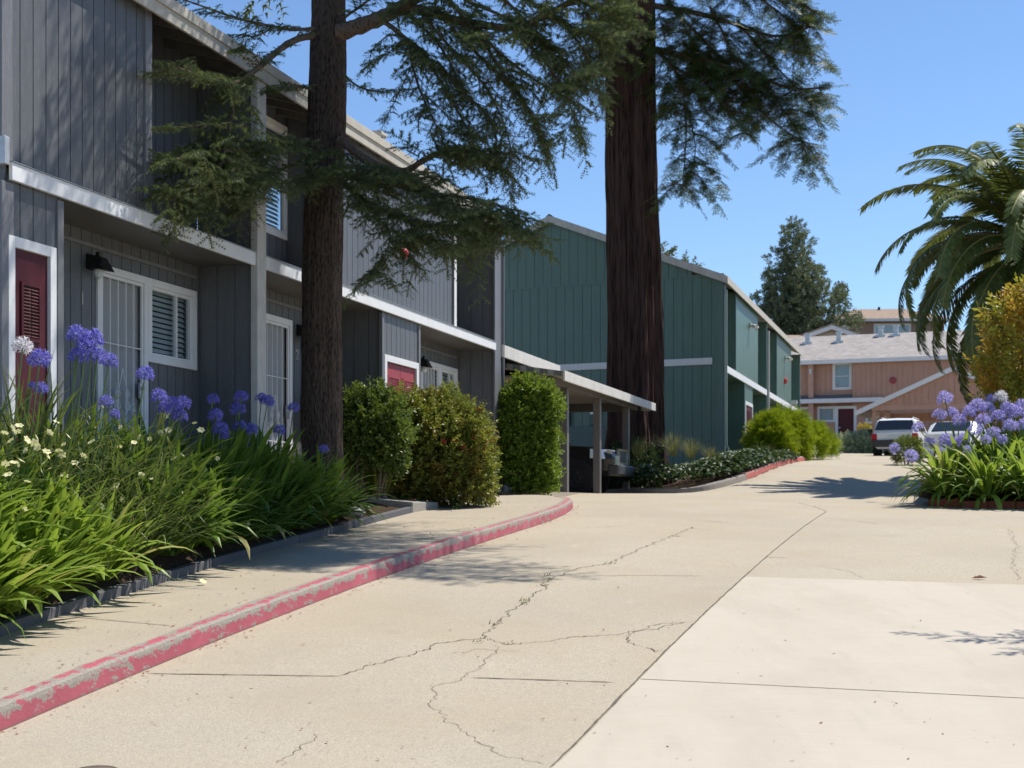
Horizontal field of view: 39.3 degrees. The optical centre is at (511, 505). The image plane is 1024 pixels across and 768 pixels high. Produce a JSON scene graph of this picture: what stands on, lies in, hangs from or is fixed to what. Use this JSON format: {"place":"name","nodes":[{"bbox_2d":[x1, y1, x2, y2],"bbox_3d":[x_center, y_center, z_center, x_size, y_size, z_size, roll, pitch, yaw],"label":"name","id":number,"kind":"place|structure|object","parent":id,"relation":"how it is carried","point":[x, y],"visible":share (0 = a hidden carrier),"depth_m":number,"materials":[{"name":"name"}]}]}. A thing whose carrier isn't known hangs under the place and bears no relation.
{"place":"outdoors","nodes":[
{"label":"outdoors","id":0,"kind":"place"},
{"bbox_2d":[0,501,399,621],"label":"soil","id":1,"kind":"structure","parent":0,"point":[168,562],"depth_m":13.53,"materials":[{"name":"brown soil"}]},
{"bbox_2d":[0,462,41,551],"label":"agapanthus","id":2,"kind":"object","parent":1,"relation":"on","point":[7,501],"visible":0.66,"depth_m":10.61,"materials":[{"name":"green plant"}]},
{"bbox_2d":[0,523,49,639],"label":"agapanthus","id":3,"kind":"object","parent":1,"relation":"on","point":[5,600],"visible":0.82,"depth_m":10.00,"materials":[{"name":"green plant"}]},
{"bbox_2d":[0,462,85,553],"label":"agapanthus","id":4,"kind":"object","parent":1,"relation":"on","point":[7,508],"visible":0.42,"depth_m":11.06,"materials":[{"name":"green plant"}]},
{"bbox_2d":[0,501,96,609],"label":"agapanthus","id":5,"kind":"object","parent":1,"relation":"on","point":[8,587],"visible":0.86,"depth_m":10.27,"materials":[{"name":"green plant"}]},
{"bbox_2d":[0,503,107,616],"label":"agapanthus","id":6,"kind":"object","parent":1,"relation":"on","point":[37,604],"visible":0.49,"depth_m":10.65,"materials":[{"name":"green plant"}]},
{"bbox_2d":[0,345,111,532],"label":"fortnight lily","id":7,"kind":"object","parent":1,"relation":"on","point":[32,442],"visible":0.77,"depth_m":11.19,"materials":[{"name":"green plant"}]},
{"bbox_2d":[0,335,116,537],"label":"agapanthus","id":8,"kind":"object","parent":1,"relation":"on","point":[46,499],"visible":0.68,"depth_m":11.59,"materials":[{"name":"green plant"}]},
{"bbox_2d":[0,367,123,497],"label":"fortnight lily","id":9,"kind":"object","parent":1,"relation":"on","point":[9,467],"visible":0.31,"depth_m":11.83,"materials":[{"name":"green plant"}]},
{"bbox_2d":[4,491,145,614],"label":"agapanthus","id":10,"kind":"object","parent":1,"relation":"on","point":[55,545],"visible":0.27,"depth_m":11.10,"materials":[{"name":"green plant"}]},
{"bbox_2d":[0,347,156,489],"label":"fortnight lily","id":11,"kind":"object","parent":1,"relation":"on","point":[43,417],"visible":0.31,"depth_m":12.33,"materials":[{"name":"green plant"}]},
{"bbox_2d":[0,395,171,523],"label":"fortnight lily","id":12,"kind":"object","parent":1,"relation":"on","point":[46,451],"visible":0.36,"depth_m":11.88,"materials":[{"name":"green plant"}]},
{"bbox_2d":[11,381,161,580],"bbox_3d":[-3.736,-0.154,11.773,1.696,1.761,1.670,0,0,0],"label":"agapanthus","id":13,"kind":"object","parent":1,"relation":"on","point":[79,522],"visible":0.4,"depth_m":11.65,"materials":[{"name":"green plant"}]},
{"bbox_2d":[0,364,198,486],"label":"fortnight lily","id":14,"kind":"object","parent":1,"relation":"on","point":[79,426],"visible":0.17,"depth_m":12.90,"materials":[{"name":"green plant"}]},
{"bbox_2d":[41,405,165,501],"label":"agapanthus","id":15,"kind":"object","parent":1,"relation":"on","point":[121,441],"visible":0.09,"depth_m":13.41,"materials":[{"name":"green plant"}]},
{"bbox_2d":[20,405,210,548],"bbox_3d":[-3.839,-0.223,12.647,2.142,1.405,1.935,0,0,18],"label":"fortnight lily","id":16,"kind":"object","parent":1,"relation":"on","point":[100,476],"visible":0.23,"depth_m":12.69,"materials":[{"name":"green plant"}]},
{"bbox_2d":[64,324,192,584],"bbox_3d":[-3.525,-0.432,12.249,1.572,2.313,1.646,0,0,0],"label":"agapanthus","id":17,"kind":"object","parent":1,"relation":"on","point":[85,341],"visible":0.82,"depth_m":12.45,"materials":[{"name":"green plant"}]},
{"bbox_2d":[65,412,195,488],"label":"agapanthus","id":18,"kind":"object","parent":1,"relation":"on","point":[131,430],"visible":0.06,"depth_m":14.14,"materials":[{"name":"green plant"}]},
{"bbox_2d":[73,439,215,571],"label":"fortnight lily","id":19,"kind":"object","parent":1,"relation":"on","point":[131,519],"visible":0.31,"depth_m":12.53,"materials":[{"name":"green plant"}]},
{"bbox_2d":[51,402,245,536],"bbox_3d":[-3.655,-0.357,13.439,2.300,1.359,2.332,0,0,-22],"label":"fortnight lily","id":20,"kind":"object","parent":1,"relation":"on","point":[123,466],"visible":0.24,"depth_m":13.12,"materials":[{"name":"green plant"}]},
{"bbox_2d":[74,425,253,561],"bbox_3d":[-3.356,-0.110,13.157,2.172,1.262,2.014,0,0,-34],"label":"fortnight lily","id":21,"kind":"object","parent":1,"relation":"on","point":[154,479],"visible":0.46,"depth_m":13.04,"materials":[{"name":"green plant"}]},
{"bbox_2d":[96,406,255,499],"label":"agapanthus","id":22,"kind":"object","parent":1,"relation":"on","point":[173,432],"visible":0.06,"depth_m":14.84,"materials":[{"name":"green plant"}]},
{"bbox_2d":[90,403,264,555],"bbox_3d":[-3.544,-0.133,13.793,2.380,1.816,2.425,0,0,-22],"label":"fortnight lily","id":23,"kind":"object","parent":1,"relation":"on","point":[169,430],"visible":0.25,"depth_m":13.64,"materials":[{"name":"green plant"}]},
{"bbox_2d":[117,365,255,555],"bbox_3d":[-3.383,-0.377,13.702,1.619,1.880,1.678,0,0,-38],"label":"agapanthus","id":24,"kind":"object","parent":1,"relation":"on","point":[174,551],"visible":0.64,"depth_m":13.49,"materials":[{"name":"green plant"}]},
{"bbox_2d":[137,395,259,555],"bbox_3d":[-3.326,-0.269,13.958,1.810,1.641,1.843,0,0,0],"label":"agapanthus","id":25,"kind":"object","parent":1,"relation":"on","point":[178,404],"visible":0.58,"depth_m":13.87,"materials":[{"name":"green plant"}]},
{"bbox_2d":[139,436,262,523],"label":"agapanthus","id":26,"kind":"object","parent":1,"relation":"on","point":[199,467],"visible":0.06,"depth_m":14.17,"materials":[{"name":"green plant"}]},
{"bbox_2d":[164,393,284,520],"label":"agapanthus","id":27,"kind":"object","parent":1,"relation":"on","point":[213,411],"visible":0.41,"depth_m":14.93,"materials":[{"name":"green plant"}]},
{"bbox_2d":[177,459,298,558],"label":"agapanthus","id":28,"kind":"object","parent":1,"relation":"on","point":[242,503],"visible":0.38,"depth_m":14.36,"materials":[{"name":"green plant"}]},
{"bbox_2d":[174,419,302,520],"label":"agapanthus","id":29,"kind":"object","parent":1,"relation":"on","point":[230,458],"visible":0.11,"depth_m":15.17,"materials":[{"name":"green plant"}]},
{"bbox_2d":[193,393,320,516],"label":"agapanthus","id":30,"kind":"object","parent":1,"relation":"on","point":[253,450],"visible":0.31,"depth_m":15.74,"materials":[{"name":"green plant"}]},
{"bbox_2d":[205,420,314,542],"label":"agapanthus","id":31,"kind":"object","parent":1,"relation":"on","point":[221,432],"visible":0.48,"depth_m":14.89,"materials":[{"name":"green plant"}]},
{"bbox_2d":[196,422,338,509],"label":"agapanthus","id":32,"kind":"object","parent":1,"relation":"on","point":[253,438],"visible":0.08,"depth_m":16.30,"materials":[{"name":"green plant"}]},
{"bbox_2d":[217,390,325,539],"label":"agapanthus","id":33,"kind":"object","parent":1,"relation":"on","point":[236,411],"visible":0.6,"depth_m":15.37,"materials":[{"name":"green plant"}]},
{"bbox_2d":[224,394,329,536],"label":"agapanthus","id":34,"kind":"object","parent":1,"relation":"on","point":[281,493],"visible":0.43,"depth_m":15.73,"materials":[{"name":"green plant"}]},
{"bbox_2d":[240,424,358,499],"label":"agapanthus","id":35,"kind":"object","parent":1,"relation":"on","point":[286,447],"visible":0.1,"depth_m":16.88,"materials":[{"name":"green plant"}]},
{"bbox_2d":[261,424,365,530],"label":"agapanthus","id":36,"kind":"object","parent":1,"relation":"on","point":[283,431],"visible":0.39,"depth_m":16.29,"materials":[{"name":"green plant"}]},
{"bbox_2d":[270,402,366,529],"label":"agapanthus","id":37,"kind":"object","parent":1,"relation":"on","point":[315,505],"visible":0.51,"depth_m":16.60,"materials":[{"name":"green plant"}]},
{"bbox_2d":[292,445,387,525],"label":"agapanthus","id":38,"kind":"object","parent":1,"relation":"on","point":[340,470],"visible":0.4,"depth_m":17.23,"materials":[{"name":"green plant"}]},
{"bbox_2d":[305,450,394,521],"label":"agapanthus","id":39,"kind":"object","parent":1,"relation":"on","point":[355,496],"visible":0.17,"depth_m":17.53,"materials":[{"name":"green plant"}]},
{"bbox_2d":[343,374,422,500],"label":"glossy shrub","id":40,"kind":"object","parent":1,"relation":"on","point":[373,417],"visible":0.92,"depth_m":20.63,"materials":[{"name":"green plant"}]},
{"bbox_2d":[130,0,663,515],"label":"cedar tree","id":41,"kind":"object","parent":1,"relation":"on","point":[326,178],"visible":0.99,"depth_m":16.82,"materials":[{"name":"green plant"}]},
{"bbox_2d":[0,495,562,697],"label":"sidewalk","id":42,"kind":"structure","parent":0,"point":[123,620],"depth_m":12.50,"materials":[{"name":"concrete"}]},
{"bbox_2d":[0,507,412,636],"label":"planter edging","id":43,"kind":"object","parent":42,"relation":"on","point":[26,620],"visible":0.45,"depth_m":13.22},
{"bbox_2d":[361,497,437,511],"bbox_3d":[-1.980,0.066,21.450,1.470,0.469,1.120,0,0,16],"label":"walkway stoop","id":44,"kind":"object","parent":42,"relation":"on","point":[417,505],"visible":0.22,"depth_m":20.89,"materials":[{"name":"concrete"}]},
{"bbox_2d":[360,462,394,495],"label":"shrub","id":45,"kind":"object","parent":44,"relation":"on","point":[372,483],"visible":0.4,"depth_m":21.16,"materials":[{"name":"green plant"}]},
{"bbox_2d":[385,378,502,508],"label":"flowering shrub","id":46,"kind":"object","parent":42,"relation":"on","point":[454,452],"visible":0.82,"depth_m":21.81,"materials":[{"name":"green plant"}]},
{"bbox_2d":[442,493,468,507],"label":"grass tuft","id":47,"kind":"object","parent":42,"relation":"on","point":[453,501],"visible":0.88,"depth_m":21.84,"materials":[{"name":"green plant"}]},
{"bbox_2d":[0,500,1013,761],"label":"leaf litter","id":48,"kind":"object","parent":42,"relation":"on","point":[348,594],"visible":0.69,"depth_m":11.38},
{"bbox_2d":[0,444,1023,767],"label":"driveway","id":49,"kind":"structure","parent":0,"point":[376,658],"depth_m":11.29,"materials":[{"name":"concrete"}]},
{"bbox_2d":[71,763,125,767],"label":"utility cover","id":50,"kind":"object","parent":49,"relation":"on","point":[107,765],"visible":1,"depth_m":7.64,"materials":[{"name":"concrete"}]},
{"bbox_2d":[0,496,572,731],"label":"kerb","id":51,"kind":"structure","parent":49,"relation":"on","point":[40,698],"depth_m":11.23,"materials":[{"name":"red paint"}]},
{"bbox_2d":[473,535,679,644],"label":"weeds","id":52,"kind":"object","parent":49,"relation":"on","point":[543,585],"visible":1,"depth_m":12.91,"materials":[{"name":"green plant"}]},
{"bbox_2d":[604,473,746,492],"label":"kerb","id":53,"kind":"structure","parent":49,"relation":"on","point":[735,479],"depth_m":34.38,"materials":[{"name":"concrete"}]},
{"bbox_2d":[740,456,806,479],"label":"kerb","id":54,"kind":"structure","parent":49,"relation":"on","point":[756,471],"depth_m":38.69,"materials":[{"name":"red paint"}]},
{"bbox_2d":[831,428,872,452],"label":"variegated bush","id":55,"kind":"object","parent":49,"relation":"on","point":[857,442],"visible":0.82,"depth_m":69.76,"materials":[{"name":"green plant"}]},
{"bbox_2d":[871,417,926,455],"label":"suv","id":56,"kind":"object","parent":49,"relation":"on","point":[886,433],"visible":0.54,"depth_m":58.62,"materials":[{"name":"white paint"}]},
{"bbox_2d":[888,433,927,464],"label":"ball bush","id":57,"kind":"object","parent":49,"relation":"on","point":[911,441],"visible":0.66,"depth_m":41.13,"materials":[{"name":"green plant"}]},
{"bbox_2d":[855,367,1019,451],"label":"gabled carport","id":58,"kind":"object","parent":49,"relation":"on","point":[922,394],"visible":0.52,"depth_m":69.17,"materials":[{"name":"wood"}]},
{"bbox_2d":[924,421,986,457],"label":"sedan","id":59,"kind":"object","parent":49,"relation":"on","point":[936,430],"visible":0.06,"depth_m":51.92,"materials":[{"name":"white paint"}]},
{"bbox_2d":[928,499,1023,508],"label":"brick edging","id":60,"kind":"object","parent":49,"relation":"on","point":[990,504],"visible":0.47,"depth_m":24.68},
{"bbox_2d":[501,491,578,496],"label":"carport pavement","id":61,"kind":"structure","parent":0,"point":[563,494],"depth_m":27.98,"materials":[{"name":"concrete"}]},
{"bbox_2d":[496,369,568,495],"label":"clipped shrub","id":62,"kind":"object","parent":61,"relation":"on","point":[531,410],"visible":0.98,"depth_m":27.32,"materials":[{"name":"green plant"}]},
{"bbox_2d":[501,345,655,492],"bbox_3d":[-0.740,-1.868,33.236,6.275,3.537,10.410,0,0,16],"label":"carport","id":63,"kind":"object","parent":61,"relation":"on","point":[582,394],"visible":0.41,"depth_m":31.75,"materials":[{"name":"grey"}]},
{"bbox_2d":[556,437,633,492],"bbox_3d":[0.415,-1.131,35.090,4.880,1.857,2.320,0,0,16],"label":"pickup truck","id":64,"kind":"object","parent":61,"relation":"on","point":[614,463],"visible":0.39,"depth_m":33.76,"materials":[{"name":"black paint"}]},
{"bbox_2d":[177,0,1023,330],"label":"sky","id":65,"kind":"structure","parent":0,"point":[921,74],"materials":[{"name":"blue"}]},
{"bbox_2d":[608,465,757,488],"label":"soil","id":66,"kind":"structure","parent":0,"point":[681,483],"depth_m":37.81,"materials":[{"name":"brown soil"}]},
{"bbox_2d":[604,430,668,488],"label":"shade shrub","id":67,"kind":"object","parent":66,"relation":"on","point":[644,459],"visible":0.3,"depth_m":36.84,"materials":[{"name":"green plant"}]},
{"bbox_2d":[497,0,850,487],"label":"redwood tree","id":68,"kind":"object","parent":66,"relation":"on","point":[635,353],"visible":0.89,"depth_m":38.79,"materials":[{"name":"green plant"}]},
{"bbox_2d":[610,446,799,483],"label":"ivy","id":69,"kind":"object","parent":66,"relation":"on","point":[738,460],"visible":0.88,"depth_m":35.51,"materials":[{"name":"green plant"}]},
{"bbox_2d":[630,434,653,455],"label":"ornamental grass","id":70,"kind":"object","parent":69,"relation":"on","point":[639,451],"depth_m":36.40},
{"bbox_2d":[657,431,692,455],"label":"ornamental grass","id":71,"kind":"object","parent":69,"relation":"on","point":[672,447],"depth_m":37.38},
{"bbox_2d":[681,437,704,458],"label":"ornamental grass","id":72,"kind":"object","parent":69,"relation":"on","point":[691,448],"depth_m":38.10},
{"bbox_2d":[698,445,718,456],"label":"ornamental grass","id":73,"kind":"object","parent":69,"relation":"on","point":[711,452],"depth_m":39.42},
{"bbox_2d":[739,402,843,460],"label":"juniper hedge","id":74,"kind":"object","parent":66,"relation":"on","point":[798,432],"visible":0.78,"depth_m":45.53,"materials":[{"name":"green plant"}]},
{"bbox_2d":[553,577,1023,767],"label":"parking pavement","id":75,"kind":"structure","parent":0,"point":[798,632],"depth_m":9.50,"materials":[{"name":"concrete"}]},
{"bbox_2d":[919,482,1023,501],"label":"soil","id":76,"kind":"structure","parent":0,"point":[927,495],"depth_m":25.15,"materials":[{"name":"brown soil"}]},
{"bbox_2d":[895,440,984,507],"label":"agapanthus","id":77,"kind":"object","parent":76,"relation":"on","point":[937,474],"visible":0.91,"depth_m":25.07,"materials":[{"name":"green plant"}]},
{"bbox_2d":[889,390,1012,501],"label":"agapanthus","id":78,"kind":"object","parent":76,"relation":"on","point":[960,441],"visible":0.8,"depth_m":25.93,"materials":[{"name":"purple plant"}]},
{"bbox_2d":[924,389,1023,499],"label":"agapanthus","id":79,"kind":"object","parent":76,"relation":"on","point":[991,398],"visible":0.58,"depth_m":26.35,"materials":[{"name":"purple plant"}]},
{"bbox_2d":[928,439,1023,509],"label":"agapanthus","id":80,"kind":"object","parent":76,"relation":"on","point":[984,488],"visible":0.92,"depth_m":24.52,"materials":[{"name":"green plant"}]},
{"bbox_2d":[953,401,1023,499],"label":"agapanthus","id":81,"kind":"object","parent":76,"relation":"on","point":[1013,408],"visible":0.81,"depth_m":25.65,"materials":[{"name":"purple plant"}]},
{"bbox_2d":[963,272,1023,443],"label":"red tip shrub","id":82,"kind":"object","parent":76,"relation":"on","point":[1010,315],"visible":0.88,"depth_m":27.37,"materials":[{"name":"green plant"}]},
{"bbox_2d":[974,433,1023,503],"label":"agapanthus","id":83,"kind":"object","parent":76,"relation":"on","point":[1019,466],"visible":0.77,"depth_m":24.36,"materials":[{"name":"green plant"}]},
{"bbox_2d":[979,398,1023,459],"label":"agapanthus","id":84,"kind":"object","parent":76,"relation":"on","point":[1020,403],"visible":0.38,"depth_m":26.24,"materials":[{"name":"green plant"}]},
{"bbox_2d":[988,413,1023,495],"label":"agapanthus","id":85,"kind":"object","parent":76,"relation":"on","point":[1020,422],"visible":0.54,"depth_m":25.53,"materials":[{"name":"green plant"}]},
{"bbox_3d":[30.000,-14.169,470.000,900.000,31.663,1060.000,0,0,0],"label":"ground","id":86,"kind":"structure","parent":0,"visible":0},
{"bbox_2d":[0,0,504,498],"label":"grey townhouse","id":87,"kind":"structure","parent":86,"relation":"on","point":[84,108],"depth_m":16.72,"materials":[{"name":"wood"}]},
{"bbox_2d":[9,235,56,453],"bbox_3d":[-4.485,-1.225,13.327,0.084,2.450,0.740,0,0,16],"label":"closet door","id":88,"kind":"structure","parent":87,"relation":"in","point":[32,265],"depth_m":13.35,"materials":[{"name":"red paint"}]},
{"bbox_2d":[96,267,147,440],"bbox_3d":[-4.413,-1.415,16.189,0.162,2.470,1.050,0,0,16],"label":"front door","id":89,"kind":"structure","parent":87,"relation":"in","point":[117,292],"depth_m":16.27,"materials":[{"name":"metal"}]},
{"bbox_2d":[139,278,196,370],"bbox_3d":[-4.367,-2.160,17.323,0.628,0.980,1.148,0,0,16],"label":"window","id":90,"kind":"structure","parent":87,"relation":"in","point":[156,287],"depth_m":17.37,"materials":[{"name":"white glass"}]},
{"bbox_2d":[266,115,287,239],"bbox_3d":[-3.366,-4.540,19.894,0.163,1.600,0.950,0,0,16],"label":"window","id":91,"kind":"structure","parent":87,"relation":"in","point":[271,124],"depth_m":20.18,"materials":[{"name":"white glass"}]},
{"bbox_2d":[266,313,292,451],"bbox_3d":[-3.309,-1.405,19.929,0.162,2.450,1.050,0,0,16],"label":"front door","id":92,"kind":"structure","parent":87,"relation":"in","point":[275,325],"depth_m":20.15,"materials":[{"name":"metal"}]},
{"bbox_2d":[384,354,418,498],"bbox_3d":[-1.762,-1.150,22.553,0.084,2.300,1.500,0,0,16],"label":"closet door","id":93,"kind":"structure","parent":87,"relation":"in","point":[393,373],"depth_m":22.48,"materials":[{"name":"red paint"}]},
{"bbox_2d":[421,361,440,390],"bbox_3d":[-1.522,-1.395,26.059,0.118,2.430,1.040,0,0,16],"label":"front door","id":94,"kind":"structure","parent":87,"relation":"in","point":[428,377],"depth_m":26.21,"materials":[{"name":"metal"}]},
{"bbox_2d":[435,364,457,389],"bbox_3d":[-1.255,-2.130,27.045,0.163,0.960,0.998,0,0,16],"label":"window","id":95,"kind":"structure","parent":87,"relation":"in","point":[445,370],"depth_m":27.15,"materials":[{"name":"clear glass"}]},
{"bbox_2d":[501,214,803,491],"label":"green townhouse","id":96,"kind":"structure","parent":86,"relation":"on","point":[731,363],"depth_m":45.00,"materials":[{"name":"wood"}]},
{"bbox_2d":[745,401,752,438],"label":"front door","id":97,"kind":"structure","parent":96,"relation":"in","point":[748,410],"depth_m":48.03,"materials":[{"name":"red paint"}]},
{"bbox_2d":[661,240,678,257],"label":"young conifer","id":98,"kind":"object","parent":86,"relation":"on","point":[670,251],"visible":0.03,"depth_m":71.70,"materials":[{"name":"plant"}]},
{"bbox_2d":[681,250,704,266],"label":"young conifer","id":99,"kind":"object","parent":86,"relation":"on","point":[685,259],"visible":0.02,"depth_m":73.69,"materials":[{"name":"green plant"}]},
{"bbox_2d":[749,215,866,334],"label":"pine tree","id":100,"kind":"object","parent":86,"relation":"on","point":[798,289],"visible":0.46,"depth_m":137.88,"materials":[{"name":"green plant"}]},
{"bbox_2d":[800,324,859,336],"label":"hillside house","id":101,"kind":"structure","parent":86,"relation":"on","point":[829,330],"depth_m":124.30,"materials":[{"name":"beige"}]},
{"bbox_2d":[824,307,949,333],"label":"hillside house","id":102,"kind":"structure","parent":86,"relation":"on","point":[887,319],"depth_m":164.77,"materials":[{"name":"beige"}]},
{"bbox_2d":[874,323,910,333],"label":"window","id":103,"kind":"structure","parent":102,"relation":"in","point":[888,328],"depth_m":164.71,"materials":[{"name":"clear glass"}]},
{"bbox_2d":[790,325,1022,445],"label":"terracotta townhouse","id":104,"kind":"structure","parent":86,"relation":"on","point":[843,378],"depth_m":85.04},
{"bbox_2d":[817,406,834,421],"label":"window","id":105,"kind":"structure","parent":104,"relation":"in","point":[827,413],"depth_m":85.49,"materials":[{"name":"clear glass"}]},
{"bbox_2d":[833,363,851,389],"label":"window","id":106,"kind":"structure","parent":104,"relation":"in","point":[842,372],"depth_m":85.18,"materials":[{"name":"clear glass"}]},
{"bbox_2d":[835,406,856,443],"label":"front door","id":107,"kind":"structure","parent":104,"relation":"in","point":[845,418],"depth_m":85.04,"materials":[{"name":"red paint"}]},
{"bbox_2d":[856,123,1023,416],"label":"palm tree","id":108,"kind":"object","parent":86,"relation":"on","point":[944,248],"visible":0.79,"depth_m":33.77,"materials":[{"name":"green plant"}]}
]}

